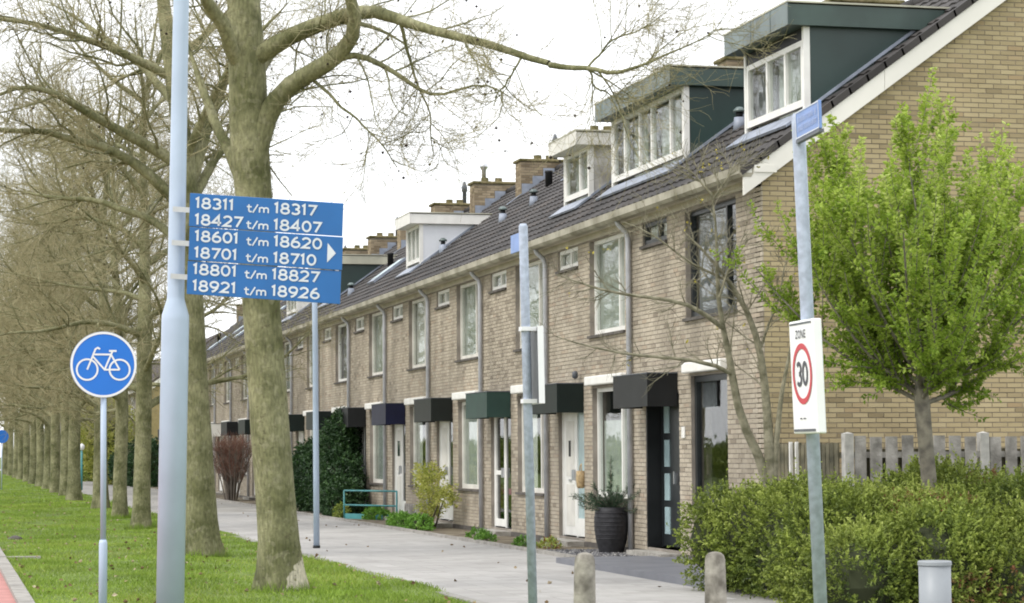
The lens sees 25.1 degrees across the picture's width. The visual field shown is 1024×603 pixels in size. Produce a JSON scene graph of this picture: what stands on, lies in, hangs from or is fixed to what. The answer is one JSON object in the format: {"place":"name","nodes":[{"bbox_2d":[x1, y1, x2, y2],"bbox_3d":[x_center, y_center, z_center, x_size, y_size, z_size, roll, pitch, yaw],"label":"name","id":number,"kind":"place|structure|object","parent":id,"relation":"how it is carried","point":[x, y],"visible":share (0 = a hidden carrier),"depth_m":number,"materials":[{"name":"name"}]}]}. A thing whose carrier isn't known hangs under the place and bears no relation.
{"place":"outdoors","nodes":[
{"label":"outdoors","id":0,"kind":"place"},
{"bbox_2d":[0,572,15,602],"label":"cycle path","id":1,"kind":"structure","parent":0,"point":[6,596],"depth_m":26.50,"materials":[{"name":"red asphalt"}]},
{"bbox_2d":[0,471,470,602],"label":"lawn","id":2,"kind":"structure","parent":0,"point":[144,561],"depth_m":31.73,"materials":[{"name":"green plant"}]},
{"bbox_2d":[0,430,8,489],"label":"cycle sign","id":3,"kind":"object","parent":2,"relation":"on","point":[3,439],"visible":0.99,"depth_m":104.27,"materials":[{"name":"blue metal"}]},
{"bbox_2d":[0,377,30,474],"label":"plane tree","id":4,"kind":"object","parent":2,"relation":"on","point":[4,459],"depth_m":185.02,"materials":[{"name":"brown plant"}]},
{"bbox_2d":[0,291,39,477],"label":"plane tree","id":5,"kind":"object","parent":2,"relation":"on","point":[15,463],"visible":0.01,"depth_m":157.90,"materials":[{"name":"brown plant"}]},
{"bbox_2d":[0,262,52,478],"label":"plane tree","id":6,"kind":"object","parent":2,"relation":"on","point":[20,460],"visible":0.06,"depth_m":146.21,"materials":[{"name":"brown plant"}]},
{"bbox_2d":[0,261,85,483],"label":"plane tree","id":7,"kind":"object","parent":2,"relation":"on","point":[32,465],"visible":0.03,"depth_m":124.52,"materials":[{"name":"brown plant"}]},
{"bbox_2d":[0,206,133,486],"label":"plane tree","id":8,"kind":"object","parent":2,"relation":"on","point":[40,458],"visible":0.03,"depth_m":114.30,"materials":[{"name":"brown plant"}]},
{"bbox_2d":[0,155,160,495],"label":"plane tree","id":9,"kind":"object","parent":2,"relation":"on","point":[63,464],"visible":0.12,"depth_m":87.75,"materials":[{"name":"brown plant"}]},
{"bbox_2d":[0,198,160,488],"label":"plane tree","id":10,"kind":"object","parent":2,"relation":"on","point":[47,452],"visible":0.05,"depth_m":104.55,"materials":[{"name":"brown plant"}]},
{"bbox_2d":[0,154,162,492],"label":"plane tree","id":11,"kind":"object","parent":2,"relation":"on","point":[55,453],"visible":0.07,"depth_m":95.92,"materials":[{"name":"brown plant"}]},
{"bbox_2d":[70,332,136,602],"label":"cycle sign","id":12,"kind":"object","parent":2,"relation":"on","point":[103,366],"visible":1,"depth_m":20.69,"materials":[{"name":"blue metal"}]},
{"bbox_2d":[0,78,208,500],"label":"plane tree","id":13,"kind":"object","parent":2,"relation":"on","point":[74,491],"visible":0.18,"depth_m":79.30,"materials":[{"name":"brown plant"}]},
{"bbox_2d":[0,35,228,516],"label":"plane tree","id":14,"kind":"object","parent":2,"relation":"on","point":[120,409],"visible":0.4,"depth_m":57.04,"materials":[{"name":"brown plant"}]},
{"bbox_2d":[0,33,248,508],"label":"plane tree","id":15,"kind":"object","parent":2,"relation":"on","point":[95,502],"visible":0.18,"depth_m":67.19,"materials":[{"name":"brown plant"}]},
{"bbox_2d":[156,0,188,602],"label":"lamp post","id":16,"kind":"object","parent":2,"relation":"on","point":[170,578],"visible":1,"depth_m":17.52,"materials":[{"name":"grey metal"}]},
{"bbox_2d":[170,193,343,303],"bbox_3d":[-1.945,-0.403,17.507,1.323,0.854,0.058,0,-4,0],"label":"address board","id":17,"kind":"object","parent":16,"relation":"attached to","point":[256,248],"visible":1,"depth_m":17.49,"materials":[{"name":"blue metal"}]},
{"bbox_2d":[0,0,363,529],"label":"plane tree","id":18,"kind":"object","parent":2,"relation":"on","point":[147,350],"visible":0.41,"depth_m":48.84,"materials":[{"name":"brown plant"}]},
{"bbox_2d":[0,0,367,557],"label":"plane tree","id":19,"kind":"object","parent":2,"relation":"on","point":[202,531],"visible":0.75,"depth_m":35.16,"materials":[{"name":"brown plant"}]},
{"bbox_2d":[107,513,319,592],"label":"grass tufts","id":20,"kind":"object","parent":2,"relation":"on","point":[306,587],"visible":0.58,"depth_m":34.95,"materials":[{"name":"green plant"}]},
{"bbox_2d":[103,0,794,592],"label":"plane tree","id":21,"kind":"object","parent":2,"relation":"on","point":[255,110],"visible":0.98,"depth_m":26.11,"materials":[{"name":"brown plant"}]},
{"bbox_2d":[151,487,597,549],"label":"garden soil","id":22,"kind":"structure","parent":0,"point":[462,533],"depth_m":44.73,"materials":[{"name":"brown soil"}]},
{"bbox_2d":[158,305,242,439],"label":"row house","id":23,"kind":"structure","parent":22,"relation":"on","point":[232,327],"depth_m":108.11,"materials":[{"name":"brick"}]},
{"bbox_2d":[206,322,243,351],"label":"row house","id":24,"kind":"structure","parent":22,"relation":"on","point":[233,330],"depth_m":101.78,"materials":[{"name":"brick"}]},
{"bbox_2d":[212,431,251,500],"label":"bare shrub","id":25,"kind":"object","parent":22,"relation":"on","point":[230,467],"visible":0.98,"depth_m":75.61,"materials":[{"name":"brown plant"}]},
{"bbox_2d":[206,268,304,354],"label":"row house","id":26,"kind":"structure","parent":22,"relation":"on","point":[215,346],"depth_m":96.21,"materials":[{"name":"brick"}]},
{"bbox_2d":[221,245,367,497],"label":"row house","id":27,"kind":"structure","parent":22,"relation":"on","point":[227,427],"depth_m":81.44,"materials":[{"name":"brick"}]},
{"bbox_2d":[207,301,423,488],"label":"row house","id":28,"kind":"structure","parent":22,"relation":"on","point":[213,409],"depth_m":90.65,"materials":[{"name":"brick"}]},
{"bbox_2d":[210,366,213,406],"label":"window","id":29,"kind":"structure","parent":28,"relation":"in","point":[212,398],"depth_m":91.10,"materials":[{"name":"white paint"}]},
{"bbox_2d":[208,245,425,494],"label":"row house","id":30,"kind":"structure","parent":22,"relation":"on","point":[223,414],"depth_m":86.50,"materials":[{"name":"brick"}]},
{"bbox_2d":[238,217,397,499],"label":"row house","id":31,"kind":"structure","parent":22,"relation":"on","point":[379,244],"depth_m":75.33,"materials":[{"name":"brick"}]},
{"bbox_2d":[292,405,369,516],"bbox_3d":[-4.744,4.201,59.514,1.546,2.971,8.541,1,-4,-14],"label":"evergreen bush","id":32,"kind":"object","parent":22,"relation":"on","point":[341,463],"visible":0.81,"depth_m":57.65,"materials":[{"name":"green plant"}]},
{"bbox_2d":[331,501,351,517],"bbox_3d":[-4.103,5.063,55.457,0.502,0.518,1.132,1,-4,-14],"label":"ground cover","id":33,"kind":"object","parent":22,"relation":"on","point":[338,512],"visible":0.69,"depth_m":55.21,"materials":[{"name":"green plant"}]},
{"bbox_2d":[343,490,397,519],"bbox_3d":[-3.321,4.779,53.791,0.052,0.721,2.065,3,-5,-41],"label":"railing","id":34,"kind":"object","parent":22,"relation":"on","point":[350,516],"visible":0.81,"depth_m":54.04,"materials":[{"name":"teal metal"}]},
{"bbox_2d":[361,504,389,519],"bbox_3d":[-3.186,4.976,53.820,0.713,0.479,1.548,1,-4,-14],"label":"ground cover","id":35,"kind":"object","parent":22,"relation":"on","point":[370,512],"visible":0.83,"depth_m":53.48,"materials":[{"name":"green plant"}]},
{"bbox_2d":[282,181,469,454],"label":"row house","id":36,"kind":"structure","parent":22,"relation":"on","point":[358,271],"depth_m":67.55,"materials":[{"name":"brick"}]},
{"bbox_2d":[298,425,304,445],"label":"door","id":37,"kind":"structure","parent":36,"relation":"in","point":[301,434],"depth_m":68.11,"materials":[{"name":"white paint"}]},
{"bbox_2d":[305,335,312,389],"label":"window","id":38,"kind":"structure","parent":36,"relation":"in","point":[310,368],"depth_m":66.79,"materials":[{"name":"white paint"}]},
{"bbox_2d":[385,509,435,530],"bbox_3d":[-2.169,4.596,47.777,0.805,0.491,4.573,0,-4,-8],"label":"ground cover","id":39,"kind":"object","parent":22,"relation":"on","point":[414,521],"visible":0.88,"depth_m":46.49,"materials":[{"name":"green plant"}]},
{"bbox_2d":[282,230,540,487],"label":"row house","id":40,"kind":"structure","parent":22,"relation":"on","point":[399,245],"depth_m":71.27,"materials":[{"name":"brick"}]},
{"bbox_2d":[285,342,289,392],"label":"window","id":41,"kind":"structure","parent":40,"relation":"in","point":[287,344],"depth_m":71.50,"materials":[{"name":"white paint"}]},
{"bbox_2d":[404,503,419,513],"bbox_3d":[-2.193,4.678,50.746,0.050,0.410,1.850,1,-4,-14],"label":"picket fence","id":42,"kind":"object","parent":22,"relation":"on","point":[408,507],"visible":0.42,"depth_m":50.87,"materials":[{"name":"grey wood"}]},
{"bbox_2d":[410,459,462,526],"bbox_3d":[-1.653,3.988,47.354,0.857,1.476,3.183,1,-4,-14],"label":"yellow shrub","id":43,"kind":"object","parent":22,"relation":"on","point":[425,478],"visible":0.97,"depth_m":47.13,"materials":[{"name":"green plant"}]},
{"bbox_2d":[306,164,620,429],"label":"row house","id":44,"kind":"structure","parent":22,"relation":"on","point":[335,380],"depth_m":61.92,"materials":[{"name":"brick"}]},
{"bbox_2d":[322,327,330,342],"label":"vent window","id":45,"kind":"structure","parent":44,"relation":"in","point":[328,336],"depth_m":63.49,"materials":[{"name":"white glass"}]},
{"bbox_2d":[334,323,346,383],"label":"window","id":46,"kind":"structure","parent":44,"relation":"in","point":[342,349],"depth_m":61.77,"materials":[{"name":"white paint"}]},
{"bbox_2d":[465,526,486,537],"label":"weed","id":47,"kind":"object","parent":22,"relation":"on","point":[471,533],"visible":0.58,"depth_m":42.09,"materials":[{"name":"green plant"}]},
{"bbox_2d":[473,529,499,541],"bbox_3d":[-0.482,4.143,40.386,0.434,0.286,0.936,1,-4,-14],"label":"weed","id":48,"kind":"object","parent":22,"relation":"on","point":[483,534],"visible":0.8,"depth_m":40.28,"materials":[{"name":"green plant"}]},
{"bbox_2d":[511,534,536,546],"bbox_3d":[0.229,4.006,38.200,0.459,0.324,0.989,1,-4,-14],"label":"weed","id":49,"kind":"object","parent":22,"relation":"on","point":[520,539],"visible":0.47,"depth_m":38.13,"materials":[{"name":"green plant"}]},
{"bbox_2d":[336,134,714,509],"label":"row house","id":50,"kind":"structure","parent":22,"relation":"on","point":[430,236],"depth_m":56.50,"materials":[{"name":"brick"}]},
{"bbox_2d":[353,317,363,333],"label":"vent window","id":51,"kind":"structure","parent":50,"relation":"in","point":[360,321],"depth_m":58.64,"materials":[{"name":"white paint"}]},
{"bbox_2d":[357,427,365,507],"bbox_3d":[-3.763,4.133,58.121,0.140,2.260,1.620,1,-4,-14],"label":"door","id":52,"kind":"structure","parent":50,"relation":"in","point":[363,441],"depth_m":58.05,"materials":[{"name":"white paint"}]},
{"bbox_2d":[367,312,382,377],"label":"window","id":53,"kind":"structure","parent":50,"relation":"in","point":[377,318],"depth_m":56.85,"materials":[{"name":"grey glass"}]},
{"bbox_2d":[368,425,382,484],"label":"window","id":54,"kind":"structure","parent":50,"relation":"in","point":[377,432],"depth_m":56.69,"materials":[{"name":"glass"}]},
{"bbox_2d":[536,535,561,548],"bbox_3d":[0.613,3.941,37.282,0.411,0.306,0.937,1,-4,-14],"label":"weed","id":55,"kind":"object","parent":22,"relation":"on","point":[553,544],"visible":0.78,"depth_m":37.19,"materials":[{"name":"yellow plant"}]},
{"bbox_2d":[371,125,736,519],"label":"row house","id":56,"kind":"structure","parent":22,"relation":"on","point":[406,301],"depth_m":52.70,"materials":[{"name":"brick"}]},
{"bbox_2d":[383,419,405,519],"bbox_3d":[-2.710,3.886,53.216,0.460,2.420,1.720,1,-4,-14],"label":"door","id":57,"kind":"structure","parent":56,"relation":"in","point":[400,462],"depth_m":53.36,"materials":[{"name":"white paint"}]},
{"bbox_2d":[390,304,402,322],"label":"vent window","id":58,"kind":"structure","parent":56,"relation":"in","point":[398,310],"depth_m":53.62,"materials":[{"name":"white paint"}]},
{"bbox_2d":[408,407,422,487],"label":"window","id":59,"kind":"structure","parent":56,"relation":"in","point":[417,426],"depth_m":51.91,"materials":[{"name":"glass"}]},
{"bbox_2d":[407,298,425,370],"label":"window","id":60,"kind":"structure","parent":56,"relation":"in","point":[421,304],"depth_m":51.80,"materials":[{"name":"glass"}]},
{"bbox_2d":[414,179,735,529],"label":"row house","id":61,"kind":"structure","parent":22,"relation":"on","point":[454,286],"depth_m":47.40,"materials":[{"name":"brick"}]},
{"bbox_2d":[434,289,449,309],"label":"vent window","id":62,"kind":"structure","parent":61,"relation":"in","point":[443,296],"depth_m":48.92,"materials":[{"name":"white paint"}]},
{"bbox_2d":[434,413,452,527],"bbox_3d":[-1.502,3.561,48.354,0.460,2.420,1.720,1,-4,-14],"label":"door","id":63,"kind":"structure","parent":61,"relation":"in","point":[445,427],"depth_m":48.42,"materials":[{"name":"white paint"}]},
{"bbox_2d":[454,281,477,362],"bbox_3d":[-0.827,0.403,46.441,0.246,1.595,2.060,1,-4,-14],"label":"window","id":64,"kind":"structure","parent":61,"relation":"in","point":[469,291],"depth_m":46.97,"materials":[{"name":"grey glass"}]},
{"bbox_2d":[456,402,478,491],"bbox_3d":[-0.793,2.907,46.199,0.246,1.805,2.020,1,-4,-14],"label":"window","id":65,"kind":"structure","parent":61,"relation":"in","point":[470,429],"depth_m":46.76,"materials":[{"name":"glass"}]},
{"bbox_2d":[543,548,638,556],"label":"gravel","id":66,"kind":"structure","parent":22,"relation":"on","point":[593,552],"depth_m":34.99,"materials":[{"name":"grey gravel"}]},
{"bbox_2d":[465,56,743,539],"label":"row house","id":67,"kind":"structure","parent":22,"relation":"on","point":[496,404],"depth_m":42.65,"materials":[{"name":"brick"}]},
{"bbox_2d":[475,417,511,535],"bbox_3d":[-0.293,3.236,43.493,0.460,2.420,1.720,1,-4,-14],"label":"door","id":68,"kind":"structure","parent":67,"relation":"in","point":[502,425],"depth_m":43.72,"materials":[{"name":"white paint"}]},
{"bbox_2d":[488,270,506,293],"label":"vent window","id":69,"kind":"structure","parent":67,"relation":"in","point":[498,279],"depth_m":44.04,"materials":[{"name":"white paint"}]},
{"bbox_2d":[513,260,542,351],"bbox_3d":[0.381,0.078,41.579,0.246,1.595,2.060,1,-4,-14],"label":"window","id":70,"kind":"structure","parent":67,"relation":"in","point":[535,268],"depth_m":41.79,"materials":[{"name":"grey glass"}]},
{"bbox_2d":[515,396,543,495],"bbox_3d":[0.415,2.582,41.337,0.246,1.805,2.020,1,-4,-14],"label":"window","id":71,"kind":"structure","parent":67,"relation":"in","point":[538,491],"depth_m":41.65,"materials":[{"name":"glass"}]},
{"bbox_2d":[594,507,627,552],"bbox_3d":[1.522,3.524,35.199,0.534,0.740,0.534,1,-4,-14],"label":"planter","id":72,"kind":"object","parent":22,"relation":"on","point":[611,528],"visible":0.95,"depth_m":34.99,"materials":[{"name":"ceramic"}]},
{"bbox_2d":[568,457,640,512],"bbox_3d":[1.546,2.822,35.375,1.387,0.929,1.158,-1,-4,5],"label":"potted conifer","id":73,"kind":"object","parent":72,"relation":"in","point":[614,500],"visible":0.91,"depth_m":35.12,"materials":[{"name":"green plant"}]},
{"bbox_2d":[530,0,904,551],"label":"row house","id":74,"kind":"structure","parent":22,"relation":"on","point":[589,434],"depth_m":37.57,"materials":[{"name":"brick"}]},
{"bbox_2d":[541,413,585,546],"bbox_3d":[0.915,2.911,38.631,0.460,2.420,1.720,1,-4,-14],"label":"door","id":75,"kind":"structure","parent":74,"relation":"in","point":[572,423],"depth_m":38.79,"materials":[{"name":"white paint"}]},
{"bbox_2d":[555,246,577,274],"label":"vent window","id":76,"kind":"structure","parent":74,"relation":"in","point":[569,255],"depth_m":39.16,"materials":[{"name":"white paint"}]},
{"bbox_2d":[576,463,584,487],"bbox_3d":[1.132,2.877,37.902,0.156,0.408,0.152,1,-4,-14],"label":"wicker bag","id":77,"kind":"object","parent":74,"relation":"hanging from","point":[580,477],"visible":1,"depth_m":37.84,"materials":[{"name":"beige wicker"}]},
{"bbox_2d":[587,233,625,338],"bbox_3d":[1.589,-0.248,36.717,0.246,1.595,2.060,1,-4,-14],"label":"window","id":78,"kind":"structure","parent":74,"relation":"in","point":[612,311],"depth_m":37.08,"materials":[{"name":"grey glass"}]},
{"bbox_2d":[596,387,627,501],"bbox_3d":[1.624,2.257,36.476,0.246,1.805,2.020,1,-4,-14],"label":"window","id":79,"kind":"structure","parent":74,"relation":"in","point":[615,431],"depth_m":36.91,"materials":[{"name":"glass"}]},
{"bbox_2d":[0,469,795,602],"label":"path base","id":80,"kind":"object","parent":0,"point":[479,573],"visible":0.66,"depth_m":32.45,"materials":[{"name":"concrete"}]},
{"bbox_2d":[80,444,84,489],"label":"lamp post","id":81,"kind":"object","parent":80,"relation":"on","point":[82,446],"visible":0.71,"depth_m":102.10,"materials":[{"name":"teal metal"}]},
{"bbox_2d":[308,268,319,547],"bbox_3d":[-3.265,1.674,38.402,0.314,4.912,0.515,-2,-4,20],"label":"lamp post","id":82,"kind":"object","parent":80,"relation":"on","point":[316,536],"visible":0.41,"depth_m":38.44,"materials":[{"name":"grey metal"}]},
{"bbox_2d":[2,500,660,602],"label":"fallen leaves","id":83,"kind":"object","parent":80,"relation":"on","point":[245,590],"visible":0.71,"depth_m":31.32,"materials":[{"name":"brown plant"}]},
{"bbox_2d":[511,223,544,602],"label":"sign post","id":84,"kind":"object","parent":80,"relation":"on","point":[532,338],"visible":1,"depth_m":19.07,"materials":[{"name":"metal"}]},
{"bbox_2d":[574,552,595,602],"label":"bollard","id":85,"kind":"object","parent":80,"relation":"on","point":[584,579],"visible":1,"depth_m":19.61,"materials":[{"name":"concrete"}]},
{"bbox_2d":[705,552,726,602],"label":"bollard","id":86,"kind":"object","parent":80,"relation":"on","point":[715,579],"visible":1,"depth_m":19.62,"materials":[{"name":"concrete"}]},
{"bbox_2d":[917,560,951,602],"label":"utility pedestal","id":87,"kind":"object","parent":80,"relation":"on","point":[934,581],"visible":1,"depth_m":17.40,"materials":[{"name":"white metal"}]},
{"bbox_2d":[0,0,906,456],"label":"sky","id":88,"kind":"structure","parent":0,"point":[355,232],"materials":[{"name":"white"}]},
{"bbox_2d":[556,556,753,587],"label":"slate terrace","id":89,"kind":"structure","parent":0,"point":[665,569],"depth_m":30.13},
{"bbox_2d":[534,128,799,489],"bbox_3d":[1.890,0.678,26.952,3.428,5.442,1.295,1,-4,-14],"label":"bare tree","id":90,"kind":"object","parent":89,"relation":"on","point":[771,449],"visible":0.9,"depth_m":27.11,"materials":[{"name":"brown plant"}]},
{"bbox_3d":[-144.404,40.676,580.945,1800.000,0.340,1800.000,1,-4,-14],"label":"ground","id":91,"kind":"structure","parent":0,"visible":0},
{"bbox_2d":[0,548,34,602],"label":"kerb","id":92,"kind":"structure","parent":91,"relation":"on","point":[14,583],"depth_m":27.86,"materials":[{"name":"concrete"}]},
{"bbox_2d":[0,306,41,475],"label":"plane tree","id":93,"kind":"object","parent":91,"relation":"on","point":[10,464],"visible":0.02,"depth_m":170.55,"materials":[{"name":"brown plant"}]},
{"bbox_2d":[0,266,93,481],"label":"plane tree","id":94,"kind":"object","parent":91,"relation":"on","point":[26,452],"visible":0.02,"depth_m":135.17,"materials":[{"name":"brown plant"}]},
{"bbox_2d":[60,441,92,481],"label":"evergreen bush","id":95,"kind":"object","parent":91,"relation":"on","point":[85,478],"visible":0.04,"depth_m":133.60,"materials":[{"name":"green plant"}]},
{"bbox_2d":[80,397,134,484],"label":"yellow bush","id":96,"kind":"object","parent":91,"relation":"on","point":[86,450],"visible":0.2,"depth_m":119.15,"materials":[{"name":"green plant"}]},
{"bbox_2d":[108,435,158,486],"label":"evergreen bush","id":97,"kind":"object","parent":91,"relation":"on","point":[154,462],"visible":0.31,"depth_m":110.89,"materials":[{"name":"green plant"}]},
{"bbox_2d":[128,332,220,444],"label":"house","id":98,"kind":"structure","parent":91,"relation":"on","point":[155,421],"depth_m":124.95,"materials":[{"name":"brown brick"}]},
{"bbox_2d":[151,488,575,556],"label":"edging kerb","id":99,"kind":"structure","parent":91,"relation":"on","point":[540,551],"depth_m":43.55,"materials":[{"name":"concrete"}]},
{"bbox_2d":[789,100,826,602],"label":"sign post","id":100,"kind":"object","parent":91,"relation":"on","point":[807,374],"visible":1,"depth_m":12.96,"materials":[{"name":"metal"}]},
{"bbox_2d":[611,0,1023,557],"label":"row house","id":101,"kind":"structure","parent":91,"relation":"on","point":[862,69],"depth_m":30.88,"materials":[{"name":"brick"}]},
{"bbox_2d":[639,217,667,249],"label":"vent window","id":102,"kind":"structure","parent":101,"relation":"in","point":[652,241],"depth_m":34.42,"materials":[{"name":"clear glass"}]},
{"bbox_2d":[626,393,681,556],"bbox_3d":[2.210,2.569,33.751,0.620,2.450,1.700,1,-4,-14],"label":"door","id":103,"kind":"structure","parent":101,"relation":"in","point":[662,422],"depth_m":34.44,"materials":[{"name":"black wood"}]},
{"bbox_2d":[682,198,737,321],"bbox_3d":[2.814,-0.562,31.787,0.246,1.565,2.240,1,-4,-14],"label":"window","id":104,"kind":"structure","parent":101,"relation":"in","point":[723,209],"depth_m":32.28,"materials":[{"name":"black glass"}]},
{"bbox_2d":[694,373,727,507],"bbox_3d":[2.787,1.935,31.742,0.221,1.855,1.630,1,-4,-14],"label":"window","id":105,"kind":"structure","parent":101,"relation":"in","point":[708,399],"depth_m":32.40,"materials":[{"name":"black glass"}]},
{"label":"pavement base","id":106,"kind":"structure","parent":0,"visible":0},
{"bbox_2d":[666,443,1023,602],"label":"hedge","id":107,"kind":"object","parent":106,"relation":"on","point":[882,538],"visible":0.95,"depth_m":23.22,"materials":[{"name":"green plant"}]},
{"bbox_2d":[710,67,1023,489],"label":"street tree","id":108,"kind":"object","parent":106,"relation":"on","point":[925,327],"visible":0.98,"depth_m":23.92,"materials":[{"name":"green plant"}]},
{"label":"corner soil","id":109,"kind":"structure","parent":0,"visible":0},
{"bbox_2d":[778,442,841,492],"bbox_3d":[3.647,2.590,28.451,0.100,1.700,2.245,1,-4,-14],"label":"side fence","id":110,"kind":"object","parent":109,"relation":"on","point":[830,454],"visible":0.24,"depth_m":28.57,"materials":[{"name":"white paint"}]},
{"bbox_2d":[841,431,1023,489],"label":"board fence","id":111,"kind":"object","parent":109,"relation":"on","point":[990,451],"visible":0.33,"depth_m":27.49,"materials":[{"name":"wood"}]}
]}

